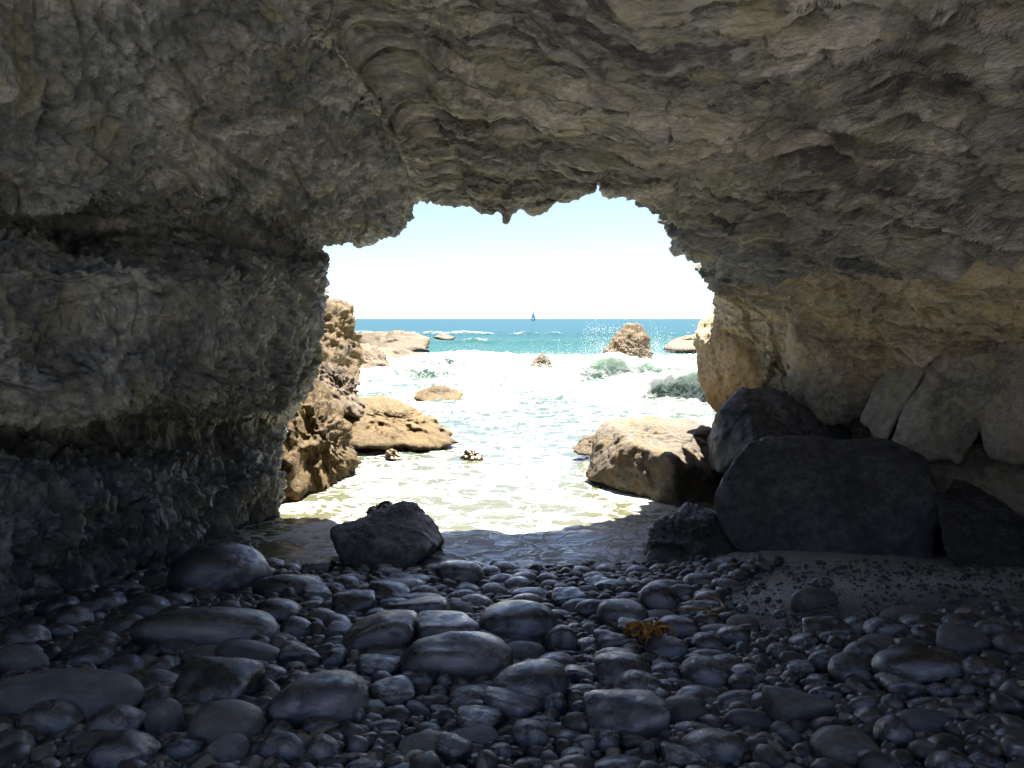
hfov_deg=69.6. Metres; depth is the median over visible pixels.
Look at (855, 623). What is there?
cobble
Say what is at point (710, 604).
cobble
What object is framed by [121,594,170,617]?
cobble
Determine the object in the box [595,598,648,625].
cobble
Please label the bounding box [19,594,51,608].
cobble
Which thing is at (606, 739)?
cobble
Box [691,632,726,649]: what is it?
cobble
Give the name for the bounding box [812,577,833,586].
cobble
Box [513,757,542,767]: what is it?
cobble
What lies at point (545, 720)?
cobble
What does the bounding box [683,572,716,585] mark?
cobble
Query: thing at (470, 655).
cobble
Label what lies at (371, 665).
cobble
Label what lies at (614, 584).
cobble
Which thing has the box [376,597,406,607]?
cobble
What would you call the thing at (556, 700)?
cobble
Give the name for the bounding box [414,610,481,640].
cobble
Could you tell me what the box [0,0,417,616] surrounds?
cave wall
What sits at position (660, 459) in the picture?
boulder
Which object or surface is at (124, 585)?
cobble
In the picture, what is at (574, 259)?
sky
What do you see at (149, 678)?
cobble
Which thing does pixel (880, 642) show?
cobble
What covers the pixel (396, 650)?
cobble
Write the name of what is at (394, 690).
cobble
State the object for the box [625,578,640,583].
cobble
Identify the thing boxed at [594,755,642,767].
cobble
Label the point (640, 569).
cobble
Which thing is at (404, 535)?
boulder
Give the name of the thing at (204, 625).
cobble
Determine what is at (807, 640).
cobble
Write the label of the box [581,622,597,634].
cobble
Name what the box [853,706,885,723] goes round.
cobble
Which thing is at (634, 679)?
cobble
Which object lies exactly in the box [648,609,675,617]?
cobble
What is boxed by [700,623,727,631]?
cobble
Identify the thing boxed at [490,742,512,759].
cobble
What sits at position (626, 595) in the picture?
cobble
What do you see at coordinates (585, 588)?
cobble
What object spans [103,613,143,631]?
cobble
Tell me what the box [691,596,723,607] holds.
kelp strand
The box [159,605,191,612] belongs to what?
cobble
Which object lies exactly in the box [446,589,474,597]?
cobble
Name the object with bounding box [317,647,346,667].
cobble
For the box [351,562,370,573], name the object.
cobble
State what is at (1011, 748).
cobble
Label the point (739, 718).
cobble
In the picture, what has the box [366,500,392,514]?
seaweed
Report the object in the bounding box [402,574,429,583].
cobble
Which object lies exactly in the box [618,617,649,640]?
cobble
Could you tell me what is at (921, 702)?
cobble
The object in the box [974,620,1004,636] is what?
cobble
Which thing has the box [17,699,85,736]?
cobble
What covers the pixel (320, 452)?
rock
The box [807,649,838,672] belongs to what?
cobble
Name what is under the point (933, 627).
cobble
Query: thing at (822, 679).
cobble
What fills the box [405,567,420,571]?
cobble
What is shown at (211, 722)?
cobble
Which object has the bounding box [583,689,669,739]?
cobble
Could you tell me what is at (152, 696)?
cobble
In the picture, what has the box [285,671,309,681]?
cobble
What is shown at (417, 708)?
cobble
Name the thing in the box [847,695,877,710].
cobble
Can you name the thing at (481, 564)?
cobble
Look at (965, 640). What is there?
cobble
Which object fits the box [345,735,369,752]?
cobble
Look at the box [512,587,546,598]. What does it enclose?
cobble
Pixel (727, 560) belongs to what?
cobble
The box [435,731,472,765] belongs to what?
cobble
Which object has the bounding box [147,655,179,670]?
cobble
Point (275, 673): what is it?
cobble
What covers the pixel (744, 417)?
boulder
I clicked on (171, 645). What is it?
cobble
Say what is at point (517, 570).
cobble
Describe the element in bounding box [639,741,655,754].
cobble
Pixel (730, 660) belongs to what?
cobble
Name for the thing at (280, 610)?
cobble
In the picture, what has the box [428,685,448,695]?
cobble
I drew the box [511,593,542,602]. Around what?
cobble
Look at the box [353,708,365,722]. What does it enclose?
cobble
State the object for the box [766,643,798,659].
cobble
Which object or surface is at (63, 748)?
cobble
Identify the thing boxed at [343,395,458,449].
rock ledge
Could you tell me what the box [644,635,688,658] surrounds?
cobble
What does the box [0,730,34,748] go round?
cobble
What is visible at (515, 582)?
cobble
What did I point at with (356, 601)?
cobble
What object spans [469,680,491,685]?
cobble
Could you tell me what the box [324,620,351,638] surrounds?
cobble
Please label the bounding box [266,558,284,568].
cobble
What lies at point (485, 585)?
cobble
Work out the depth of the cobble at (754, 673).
3.10 m
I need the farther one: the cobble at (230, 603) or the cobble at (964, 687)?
the cobble at (230, 603)
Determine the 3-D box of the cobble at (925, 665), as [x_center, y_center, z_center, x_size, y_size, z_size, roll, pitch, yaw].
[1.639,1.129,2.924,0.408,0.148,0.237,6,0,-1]
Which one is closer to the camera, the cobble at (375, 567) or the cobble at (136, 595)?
the cobble at (136, 595)
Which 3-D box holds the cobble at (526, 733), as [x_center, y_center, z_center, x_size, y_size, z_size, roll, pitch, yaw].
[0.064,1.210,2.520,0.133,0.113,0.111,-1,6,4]
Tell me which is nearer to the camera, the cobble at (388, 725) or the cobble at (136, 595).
the cobble at (388, 725)
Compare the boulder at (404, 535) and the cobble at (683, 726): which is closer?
the cobble at (683, 726)
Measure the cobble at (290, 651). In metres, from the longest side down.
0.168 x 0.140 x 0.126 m
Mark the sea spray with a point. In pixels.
(595, 355)
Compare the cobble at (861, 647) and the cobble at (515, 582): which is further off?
the cobble at (515, 582)
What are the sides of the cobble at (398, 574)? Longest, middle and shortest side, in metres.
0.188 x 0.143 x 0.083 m
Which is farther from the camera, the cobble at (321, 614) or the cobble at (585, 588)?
the cobble at (585, 588)
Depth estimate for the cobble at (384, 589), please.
4.76 m
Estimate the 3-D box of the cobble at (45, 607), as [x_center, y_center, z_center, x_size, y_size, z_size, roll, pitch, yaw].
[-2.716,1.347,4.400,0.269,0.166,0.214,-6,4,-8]
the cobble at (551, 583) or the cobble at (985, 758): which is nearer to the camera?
the cobble at (985, 758)
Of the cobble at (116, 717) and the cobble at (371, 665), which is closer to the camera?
the cobble at (116, 717)
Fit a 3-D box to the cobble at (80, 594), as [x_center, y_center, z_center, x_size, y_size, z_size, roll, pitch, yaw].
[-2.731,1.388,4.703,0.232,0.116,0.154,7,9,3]
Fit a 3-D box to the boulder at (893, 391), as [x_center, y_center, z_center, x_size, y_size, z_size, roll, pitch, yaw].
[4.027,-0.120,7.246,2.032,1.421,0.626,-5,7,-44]
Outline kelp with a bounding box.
[623,617,674,644]
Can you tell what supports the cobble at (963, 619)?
on the beach
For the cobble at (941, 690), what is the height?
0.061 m
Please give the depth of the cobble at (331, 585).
4.99 m
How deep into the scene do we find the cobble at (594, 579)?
5.26 m
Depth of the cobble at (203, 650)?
3.45 m
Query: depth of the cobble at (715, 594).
4.49 m
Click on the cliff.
(340, 336)
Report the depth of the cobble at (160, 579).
5.22 m
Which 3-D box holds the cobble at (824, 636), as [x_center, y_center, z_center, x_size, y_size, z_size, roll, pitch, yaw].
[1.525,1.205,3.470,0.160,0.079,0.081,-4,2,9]
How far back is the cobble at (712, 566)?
5.37 m
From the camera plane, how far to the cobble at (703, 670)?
3.09 m
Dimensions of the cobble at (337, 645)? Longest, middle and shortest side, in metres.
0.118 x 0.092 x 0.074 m
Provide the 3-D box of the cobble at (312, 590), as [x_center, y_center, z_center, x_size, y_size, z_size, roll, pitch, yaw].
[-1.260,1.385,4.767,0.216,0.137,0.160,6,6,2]
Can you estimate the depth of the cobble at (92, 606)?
4.34 m
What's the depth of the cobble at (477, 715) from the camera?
2.62 m
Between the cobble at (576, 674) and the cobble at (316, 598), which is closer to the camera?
the cobble at (576, 674)
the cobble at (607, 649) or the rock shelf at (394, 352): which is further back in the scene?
the rock shelf at (394, 352)
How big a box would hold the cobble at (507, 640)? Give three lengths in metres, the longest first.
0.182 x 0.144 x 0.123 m
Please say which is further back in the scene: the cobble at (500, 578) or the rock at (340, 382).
the rock at (340, 382)
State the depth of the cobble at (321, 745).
2.36 m
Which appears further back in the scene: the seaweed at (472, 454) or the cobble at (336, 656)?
the seaweed at (472, 454)
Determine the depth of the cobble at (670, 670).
3.18 m
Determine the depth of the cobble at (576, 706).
2.76 m
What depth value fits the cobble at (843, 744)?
2.31 m
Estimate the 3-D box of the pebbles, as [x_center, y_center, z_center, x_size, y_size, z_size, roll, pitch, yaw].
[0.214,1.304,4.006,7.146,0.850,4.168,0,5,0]
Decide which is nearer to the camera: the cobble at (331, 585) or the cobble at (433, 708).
the cobble at (433, 708)
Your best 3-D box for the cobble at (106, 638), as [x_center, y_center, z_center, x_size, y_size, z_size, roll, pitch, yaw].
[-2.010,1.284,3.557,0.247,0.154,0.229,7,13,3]
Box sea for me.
[165,319,724,568]
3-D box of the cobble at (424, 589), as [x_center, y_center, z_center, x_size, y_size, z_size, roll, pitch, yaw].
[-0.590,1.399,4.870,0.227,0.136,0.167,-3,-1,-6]
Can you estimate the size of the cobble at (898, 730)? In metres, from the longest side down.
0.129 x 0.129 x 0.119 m
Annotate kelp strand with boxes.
[678,607,718,610]
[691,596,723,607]
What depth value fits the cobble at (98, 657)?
3.34 m
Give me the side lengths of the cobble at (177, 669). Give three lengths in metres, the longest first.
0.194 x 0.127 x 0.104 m
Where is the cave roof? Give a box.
[288,0,1023,293]
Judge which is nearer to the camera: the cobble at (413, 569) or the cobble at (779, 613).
the cobble at (779, 613)
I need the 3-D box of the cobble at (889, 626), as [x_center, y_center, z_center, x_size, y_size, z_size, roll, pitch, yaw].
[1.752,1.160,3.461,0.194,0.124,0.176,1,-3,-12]
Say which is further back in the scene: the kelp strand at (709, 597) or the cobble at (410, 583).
the cobble at (410, 583)
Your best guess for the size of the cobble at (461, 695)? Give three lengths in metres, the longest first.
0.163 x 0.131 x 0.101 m
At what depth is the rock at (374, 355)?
27.12 m
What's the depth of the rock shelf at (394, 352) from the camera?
36.19 m
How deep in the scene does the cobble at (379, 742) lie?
2.43 m
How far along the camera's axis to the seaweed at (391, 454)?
10.53 m
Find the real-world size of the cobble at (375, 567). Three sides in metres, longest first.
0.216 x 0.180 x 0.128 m
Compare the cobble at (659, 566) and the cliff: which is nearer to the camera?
the cobble at (659, 566)
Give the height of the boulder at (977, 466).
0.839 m
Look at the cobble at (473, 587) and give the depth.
5.02 m
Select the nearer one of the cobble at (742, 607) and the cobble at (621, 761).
the cobble at (621, 761)
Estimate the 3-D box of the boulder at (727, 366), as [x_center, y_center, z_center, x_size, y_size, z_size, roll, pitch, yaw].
[2.815,-0.309,9.275,1.072,1.414,1.884,0,5,0]
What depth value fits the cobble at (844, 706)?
2.66 m
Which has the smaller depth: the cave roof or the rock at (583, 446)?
the cave roof
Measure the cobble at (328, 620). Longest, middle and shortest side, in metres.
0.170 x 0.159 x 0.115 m
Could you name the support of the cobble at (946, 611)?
on the beach
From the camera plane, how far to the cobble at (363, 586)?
4.88 m
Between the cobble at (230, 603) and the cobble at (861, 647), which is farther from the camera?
the cobble at (230, 603)
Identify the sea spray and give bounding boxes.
[333,305,711,416]
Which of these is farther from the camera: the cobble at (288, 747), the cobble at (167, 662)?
the cobble at (167, 662)
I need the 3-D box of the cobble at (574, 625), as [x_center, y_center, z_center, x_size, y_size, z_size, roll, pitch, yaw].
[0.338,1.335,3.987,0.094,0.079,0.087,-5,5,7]
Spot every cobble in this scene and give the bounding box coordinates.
[0,621,51,641]
[0,637,16,648]
[0,644,49,675]
[0,668,144,720]
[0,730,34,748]
[1,713,19,726]
[3,642,42,650]
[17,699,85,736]
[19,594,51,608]
[34,594,79,616]
[45,604,94,624]
[45,623,77,637]
[52,742,74,758]
[61,646,114,668]
[63,730,84,741]
[64,582,98,593]
[66,629,122,655]
[69,590,94,600]
[78,601,102,611]
[80,591,126,609]
[85,729,161,767]
[86,704,145,731]
[93,586,115,591]
[93,611,105,620]
[100,654,144,673]
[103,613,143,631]
[107,580,145,590]
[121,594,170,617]
[126,592,152,600]
[127,668,178,692]
[129,606,280,647]
[135,566,148,572]
[136,686,176,708]
[141,574,166,586]
[143,570,167,576]
[144,698,183,735]
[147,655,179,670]
[154,592,193,605]
[157,638,199,657]
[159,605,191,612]
[161,739,202,760]
[166,542,270,593]
[168,663,184,674]
[173,656,265,704]
[181,644,217,661]
[188,699,267,745]
[191,588,216,597]
[203,697,226,704]
[204,733,249,762]
[210,600,241,607]
[214,639,279,661]
[252,574,324,596]
[255,598,300,623]
[256,731,306,765]
[262,719,293,732]
[264,664,286,684]
[265,670,368,729]
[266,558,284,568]
[270,633,296,640]
[277,640,319,665]
[280,563,300,571]
[280,616,310,636]
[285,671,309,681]
[299,600,321,611]
[300,715,340,733]
[301,559,332,572]
[301,584,332,600]
[303,574,322,581]
[305,596,323,601]
[306,608,334,621]
[306,733,341,759]
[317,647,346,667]
[320,635,341,644]
[322,613,350,626]
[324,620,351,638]
[325,582,344,590]
[328,644,346,650]
[331,590,375,612]
[332,574,360,589]
[341,609,417,651]
[344,758,383,767]
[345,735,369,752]
[348,573,367,581]
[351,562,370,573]
[351,617,363,623]
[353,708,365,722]
[356,583,368,589]
[356,654,400,676]
[360,644,409,656]
[361,675,370,681]
[365,608,384,616]
[367,580,409,598]
[368,675,415,705]
[368,719,401,732]
[369,563,394,573]
[371,738,385,748]
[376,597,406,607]
[377,567,402,576]
[387,572,408,577]
[387,578,424,588]
[387,596,450,612]
[398,731,439,755]
[400,631,512,680]
[401,669,434,685]
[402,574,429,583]
[402,593,442,598]
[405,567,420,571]
[405,700,430,720]
[410,585,439,593]
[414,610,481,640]
[423,564,436,571]
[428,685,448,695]
[429,704,447,712]
[434,560,484,583]
[435,671,452,687]
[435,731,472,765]
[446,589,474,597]
[447,685,484,705]
[448,601,473,613]
[449,726,498,743]
[454,583,479,591]
[456,705,502,730]
[460,594,493,606]
[466,752,477,767]
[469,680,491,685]
[472,561,485,566]
[478,600,557,641]
[479,582,501,590]
[481,585,507,594]
[481,629,512,643]
[482,565,501,576]
[483,686,542,721]
[488,573,512,583]
[490,658,568,698]
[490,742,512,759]
[493,561,520,572]
[503,576,530,588]
[507,635,528,641]
[507,641,544,660]
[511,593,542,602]
[511,718,549,748]
[512,569,529,573]
[512,571,537,581]
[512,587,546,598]
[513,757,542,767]
[530,715,556,726]
[537,572,558,583]
[538,652,576,667]
[539,580,560,587]
[541,692,566,715]
[543,625,577,651]
[551,587,588,607]
[553,609,570,615]
[555,729,582,742]
[559,747,592,761]
[560,598,586,611]
[565,664,595,683]
[567,623,581,628]
[569,684,601,692]
[569,700,582,712]
[571,566,592,573]
[573,734,596,755]
[574,599,603,617]
[577,585,598,591]
[578,637,596,650]
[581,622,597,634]
[583,572,605,578]
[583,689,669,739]
[584,575,608,582]
[591,647,634,662]
[593,651,651,686]
[594,579,629,590]
[594,629,638,649]
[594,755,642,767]
[595,564,617,571]
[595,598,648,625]
[595,730,620,756]
[610,619,617,632]
[613,670,663,690]
[618,592,638,598]
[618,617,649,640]
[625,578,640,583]
[626,565,650,573]
[638,582,680,609]
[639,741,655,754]
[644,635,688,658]
[648,579,681,584]
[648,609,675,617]
[649,563,668,571]
[651,662,681,677]
[658,615,699,637]
[660,741,706,767]
[665,694,709,724]
[672,584,694,597]
[672,721,711,732]
[675,685,722,704]
[677,605,700,614]
[679,728,748,766]
[680,655,733,686]
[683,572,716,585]
[686,600,719,608]
[690,649,725,656]
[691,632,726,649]
[693,590,724,602]
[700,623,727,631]
[704,562,721,571]
[711,578,746,591]
[712,654,742,668]
[714,557,737,562]
[716,689,754,704]
[717,563,738,573]
[717,625,749,647]
[724,708,774,732]
[726,614,759,625]
[732,663,765,686]
[736,604,747,610]
[761,685,835,722]
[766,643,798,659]
[769,721,792,734]
[772,609,786,618]
[782,729,801,744]
[786,660,815,677]
[788,633,820,647]
[790,587,838,611]
[802,616,852,635]
[806,674,830,685]
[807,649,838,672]
[808,686,843,698]
[810,725,879,767]
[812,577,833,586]
[818,631,848,644]
[828,652,874,682]
[834,704,852,712]
[843,640,878,655]
[844,616,867,635]
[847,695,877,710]
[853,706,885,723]
[857,634,894,650]
[862,616,907,636]
[871,647,966,684]
[873,714,915,748]
[874,672,928,700]
[879,606,926,619]
[880,694,904,710]
[896,708,952,731]
[899,613,942,629]
[907,697,942,708]
[914,623,938,632]
[924,750,975,767]
[925,683,954,698]
[936,623,992,655]
[940,608,953,614]
[941,613,978,625]
[951,679,977,696]
[957,695,981,700]
[960,656,1007,676]
[964,734,984,742]
[969,752,1006,767]
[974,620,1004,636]
[989,672,1023,690]
[993,633,1023,658]
[1000,737,1023,762]
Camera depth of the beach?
4.51 m
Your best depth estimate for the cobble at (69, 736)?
2.53 m
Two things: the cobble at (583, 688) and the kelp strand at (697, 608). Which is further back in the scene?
the kelp strand at (697, 608)
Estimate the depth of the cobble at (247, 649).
3.42 m
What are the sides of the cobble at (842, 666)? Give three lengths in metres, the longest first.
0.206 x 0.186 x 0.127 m
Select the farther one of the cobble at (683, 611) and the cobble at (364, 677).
the cobble at (683, 611)
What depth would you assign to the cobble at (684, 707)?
2.71 m
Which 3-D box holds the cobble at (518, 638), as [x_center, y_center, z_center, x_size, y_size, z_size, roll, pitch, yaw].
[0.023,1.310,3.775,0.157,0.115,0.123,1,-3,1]
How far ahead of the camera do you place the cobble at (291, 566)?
5.76 m
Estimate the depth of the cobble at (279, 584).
4.91 m
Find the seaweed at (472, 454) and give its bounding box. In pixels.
[460,448,483,460]
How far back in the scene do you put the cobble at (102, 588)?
4.91 m
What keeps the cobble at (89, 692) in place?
on the beach
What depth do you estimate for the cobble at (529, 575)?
5.31 m
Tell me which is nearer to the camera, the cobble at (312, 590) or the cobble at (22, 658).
the cobble at (22, 658)
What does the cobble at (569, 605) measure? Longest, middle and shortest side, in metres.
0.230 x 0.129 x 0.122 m
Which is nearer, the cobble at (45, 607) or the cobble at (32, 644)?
the cobble at (32, 644)
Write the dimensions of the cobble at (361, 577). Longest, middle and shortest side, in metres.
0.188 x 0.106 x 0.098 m
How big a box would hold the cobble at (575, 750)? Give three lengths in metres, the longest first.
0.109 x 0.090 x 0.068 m
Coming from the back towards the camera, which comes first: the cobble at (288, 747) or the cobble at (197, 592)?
the cobble at (197, 592)
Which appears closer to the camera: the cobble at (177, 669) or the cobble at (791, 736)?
the cobble at (791, 736)
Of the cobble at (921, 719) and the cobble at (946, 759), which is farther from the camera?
the cobble at (921, 719)
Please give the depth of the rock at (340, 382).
11.86 m
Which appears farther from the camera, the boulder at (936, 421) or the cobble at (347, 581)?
the boulder at (936, 421)
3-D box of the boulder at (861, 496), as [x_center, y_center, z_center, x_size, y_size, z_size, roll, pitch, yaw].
[2.733,1.012,6.404,1.756,1.173,1.641,2,5,22]
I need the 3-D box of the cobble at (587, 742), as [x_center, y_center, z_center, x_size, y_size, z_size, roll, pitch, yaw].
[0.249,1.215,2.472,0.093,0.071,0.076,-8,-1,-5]
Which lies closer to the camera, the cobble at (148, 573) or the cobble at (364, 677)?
the cobble at (364, 677)
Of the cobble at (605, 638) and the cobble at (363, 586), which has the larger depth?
the cobble at (363, 586)
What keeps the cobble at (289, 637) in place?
on the beach
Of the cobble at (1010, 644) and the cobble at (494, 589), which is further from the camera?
the cobble at (494, 589)
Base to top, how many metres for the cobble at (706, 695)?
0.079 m
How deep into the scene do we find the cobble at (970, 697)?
2.58 m
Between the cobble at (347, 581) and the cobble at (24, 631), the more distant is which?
the cobble at (347, 581)
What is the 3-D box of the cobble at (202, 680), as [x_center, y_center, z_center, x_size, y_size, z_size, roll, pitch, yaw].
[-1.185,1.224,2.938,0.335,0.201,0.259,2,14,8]
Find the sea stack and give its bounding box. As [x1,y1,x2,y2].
[602,323,652,359]
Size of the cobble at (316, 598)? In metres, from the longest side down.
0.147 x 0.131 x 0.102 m
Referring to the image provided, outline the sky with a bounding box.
[322,185,713,318]
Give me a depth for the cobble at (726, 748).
2.38 m
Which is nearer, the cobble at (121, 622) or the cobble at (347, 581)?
the cobble at (121, 622)
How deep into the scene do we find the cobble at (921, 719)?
2.45 m
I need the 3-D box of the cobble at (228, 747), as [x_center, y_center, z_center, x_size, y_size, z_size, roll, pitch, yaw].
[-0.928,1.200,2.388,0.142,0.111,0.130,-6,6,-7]
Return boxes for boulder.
[330,501,444,569]
[585,416,723,504]
[643,501,734,563]
[693,310,762,411]
[707,386,852,472]
[714,435,939,557]
[786,319,874,425]
[860,363,929,439]
[892,352,988,463]
[928,440,1023,542]
[936,479,1023,567]
[973,340,1023,465]
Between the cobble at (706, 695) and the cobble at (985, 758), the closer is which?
the cobble at (985, 758)
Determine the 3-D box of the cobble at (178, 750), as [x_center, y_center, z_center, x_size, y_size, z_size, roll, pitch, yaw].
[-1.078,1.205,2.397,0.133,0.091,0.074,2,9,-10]
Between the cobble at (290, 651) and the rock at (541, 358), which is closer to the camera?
the cobble at (290, 651)
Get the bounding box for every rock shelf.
[359,330,429,351]
[378,347,423,357]
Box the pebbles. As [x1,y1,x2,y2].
[0,554,1023,767]
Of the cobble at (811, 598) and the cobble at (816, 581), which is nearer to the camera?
the cobble at (811, 598)
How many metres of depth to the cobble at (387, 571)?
5.59 m
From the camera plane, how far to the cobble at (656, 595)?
4.42 m
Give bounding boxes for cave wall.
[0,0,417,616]
[701,256,1023,473]
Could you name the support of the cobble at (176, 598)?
on the beach
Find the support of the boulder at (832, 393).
on the boulder at (744, 417)
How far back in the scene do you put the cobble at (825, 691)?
2.79 m
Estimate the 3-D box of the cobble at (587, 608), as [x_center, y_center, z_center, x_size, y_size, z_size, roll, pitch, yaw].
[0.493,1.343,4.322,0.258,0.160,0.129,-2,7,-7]
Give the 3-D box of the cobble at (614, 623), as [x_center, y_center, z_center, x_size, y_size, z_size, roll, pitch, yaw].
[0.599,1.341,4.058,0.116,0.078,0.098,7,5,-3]
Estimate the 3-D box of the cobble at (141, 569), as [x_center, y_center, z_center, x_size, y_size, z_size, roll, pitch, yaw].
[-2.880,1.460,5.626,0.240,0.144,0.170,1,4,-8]
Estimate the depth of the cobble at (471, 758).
2.34 m
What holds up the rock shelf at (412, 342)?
in the sea
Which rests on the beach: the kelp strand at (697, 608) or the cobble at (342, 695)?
the cobble at (342, 695)
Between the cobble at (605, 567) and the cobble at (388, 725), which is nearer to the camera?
the cobble at (388, 725)
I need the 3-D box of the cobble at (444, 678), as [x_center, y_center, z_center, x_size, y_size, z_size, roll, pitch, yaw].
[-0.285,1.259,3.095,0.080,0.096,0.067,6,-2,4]
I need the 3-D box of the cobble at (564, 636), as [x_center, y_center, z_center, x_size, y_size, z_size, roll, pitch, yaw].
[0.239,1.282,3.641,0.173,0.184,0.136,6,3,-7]
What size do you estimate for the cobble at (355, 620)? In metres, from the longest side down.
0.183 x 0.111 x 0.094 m
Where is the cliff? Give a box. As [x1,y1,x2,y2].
[318,298,364,385]
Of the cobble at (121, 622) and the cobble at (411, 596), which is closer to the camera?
the cobble at (121, 622)
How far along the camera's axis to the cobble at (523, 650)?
3.41 m
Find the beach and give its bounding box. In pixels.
[30,542,1023,767]
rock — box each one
[279,376,361,501]
[316,360,365,417]
[359,343,389,368]
[412,385,463,401]
[432,333,455,339]
[530,353,552,367]
[573,434,593,455]
[663,334,696,352]
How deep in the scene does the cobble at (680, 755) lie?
2.33 m
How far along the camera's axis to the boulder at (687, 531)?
6.08 m
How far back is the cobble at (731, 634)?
3.63 m
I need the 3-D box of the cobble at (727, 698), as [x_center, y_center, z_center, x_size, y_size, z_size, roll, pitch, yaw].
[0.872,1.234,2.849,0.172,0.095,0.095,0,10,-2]
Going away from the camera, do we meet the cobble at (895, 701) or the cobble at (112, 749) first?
the cobble at (112, 749)
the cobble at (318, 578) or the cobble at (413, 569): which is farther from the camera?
the cobble at (413, 569)
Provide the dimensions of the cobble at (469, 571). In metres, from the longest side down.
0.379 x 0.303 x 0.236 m
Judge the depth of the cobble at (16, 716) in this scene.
2.66 m
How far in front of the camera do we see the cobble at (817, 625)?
3.56 m
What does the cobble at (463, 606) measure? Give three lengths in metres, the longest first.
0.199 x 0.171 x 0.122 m
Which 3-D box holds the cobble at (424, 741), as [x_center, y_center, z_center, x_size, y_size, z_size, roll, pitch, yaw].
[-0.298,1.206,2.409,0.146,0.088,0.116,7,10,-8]
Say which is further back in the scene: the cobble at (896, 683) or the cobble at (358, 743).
the cobble at (896, 683)
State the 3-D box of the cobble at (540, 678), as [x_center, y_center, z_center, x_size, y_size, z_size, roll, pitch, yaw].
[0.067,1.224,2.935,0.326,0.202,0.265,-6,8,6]
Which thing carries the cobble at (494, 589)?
on the beach
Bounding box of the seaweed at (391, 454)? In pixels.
[385,449,401,460]
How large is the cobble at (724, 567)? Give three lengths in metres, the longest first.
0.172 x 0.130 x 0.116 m
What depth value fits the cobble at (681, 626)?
3.85 m
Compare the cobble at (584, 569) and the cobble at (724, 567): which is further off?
the cobble at (584, 569)
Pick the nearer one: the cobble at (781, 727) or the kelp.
the cobble at (781, 727)
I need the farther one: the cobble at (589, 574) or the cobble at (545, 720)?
the cobble at (589, 574)
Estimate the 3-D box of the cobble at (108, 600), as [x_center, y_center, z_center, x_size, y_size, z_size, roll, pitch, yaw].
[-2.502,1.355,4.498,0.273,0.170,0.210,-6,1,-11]
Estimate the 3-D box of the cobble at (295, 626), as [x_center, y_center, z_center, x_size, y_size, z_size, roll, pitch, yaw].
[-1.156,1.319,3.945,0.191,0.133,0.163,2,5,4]
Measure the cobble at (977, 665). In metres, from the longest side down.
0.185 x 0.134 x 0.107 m
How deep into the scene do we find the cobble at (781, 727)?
2.54 m
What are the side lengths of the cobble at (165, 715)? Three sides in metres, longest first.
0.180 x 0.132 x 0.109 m
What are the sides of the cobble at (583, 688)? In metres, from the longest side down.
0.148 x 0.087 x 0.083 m
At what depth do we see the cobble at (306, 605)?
4.48 m
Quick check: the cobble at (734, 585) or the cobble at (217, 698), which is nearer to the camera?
the cobble at (217, 698)
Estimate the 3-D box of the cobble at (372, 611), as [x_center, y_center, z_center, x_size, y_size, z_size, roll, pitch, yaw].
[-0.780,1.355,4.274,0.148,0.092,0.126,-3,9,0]
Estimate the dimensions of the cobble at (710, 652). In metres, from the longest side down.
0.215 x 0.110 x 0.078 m
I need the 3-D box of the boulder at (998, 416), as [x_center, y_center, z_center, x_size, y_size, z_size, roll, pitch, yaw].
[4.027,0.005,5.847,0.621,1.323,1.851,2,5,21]
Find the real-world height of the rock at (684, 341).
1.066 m
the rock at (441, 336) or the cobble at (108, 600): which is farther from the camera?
the rock at (441, 336)
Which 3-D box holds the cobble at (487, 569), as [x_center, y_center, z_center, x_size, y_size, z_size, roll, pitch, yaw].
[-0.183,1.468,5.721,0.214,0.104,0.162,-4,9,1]
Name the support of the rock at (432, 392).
in the sea
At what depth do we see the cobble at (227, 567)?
5.03 m
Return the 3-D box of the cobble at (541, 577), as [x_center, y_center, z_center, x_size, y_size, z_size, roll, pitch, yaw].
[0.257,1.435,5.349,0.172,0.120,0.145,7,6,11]
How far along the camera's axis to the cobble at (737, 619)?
3.93 m
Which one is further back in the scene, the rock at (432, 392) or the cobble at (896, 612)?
the rock at (432, 392)
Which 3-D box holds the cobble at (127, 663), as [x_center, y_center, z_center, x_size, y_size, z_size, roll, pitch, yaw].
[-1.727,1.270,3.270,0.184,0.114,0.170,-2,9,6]
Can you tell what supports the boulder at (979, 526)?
on the beach
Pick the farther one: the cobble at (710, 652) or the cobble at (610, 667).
the cobble at (710, 652)
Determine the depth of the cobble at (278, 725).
2.55 m
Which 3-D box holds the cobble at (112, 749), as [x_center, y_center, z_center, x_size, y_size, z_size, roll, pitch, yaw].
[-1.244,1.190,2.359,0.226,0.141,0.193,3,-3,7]
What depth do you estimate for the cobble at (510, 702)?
2.73 m
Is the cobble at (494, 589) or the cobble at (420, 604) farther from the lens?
the cobble at (494, 589)
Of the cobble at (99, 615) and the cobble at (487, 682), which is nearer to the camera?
the cobble at (487, 682)
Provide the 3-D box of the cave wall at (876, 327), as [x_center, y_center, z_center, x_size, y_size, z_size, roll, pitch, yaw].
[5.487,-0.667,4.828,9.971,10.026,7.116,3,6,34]
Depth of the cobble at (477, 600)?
4.60 m
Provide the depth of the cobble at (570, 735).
2.52 m
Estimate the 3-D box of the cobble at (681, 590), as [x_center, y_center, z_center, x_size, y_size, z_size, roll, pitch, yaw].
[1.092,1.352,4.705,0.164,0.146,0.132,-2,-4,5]
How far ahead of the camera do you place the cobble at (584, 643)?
3.63 m
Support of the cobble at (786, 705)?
on the beach
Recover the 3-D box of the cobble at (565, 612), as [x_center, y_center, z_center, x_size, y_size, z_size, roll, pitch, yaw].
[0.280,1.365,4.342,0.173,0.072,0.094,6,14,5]
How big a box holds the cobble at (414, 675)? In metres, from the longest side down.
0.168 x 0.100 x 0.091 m
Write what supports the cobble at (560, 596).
on the beach
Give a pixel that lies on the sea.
(526, 492)
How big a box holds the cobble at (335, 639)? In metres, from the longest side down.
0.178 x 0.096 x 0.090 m

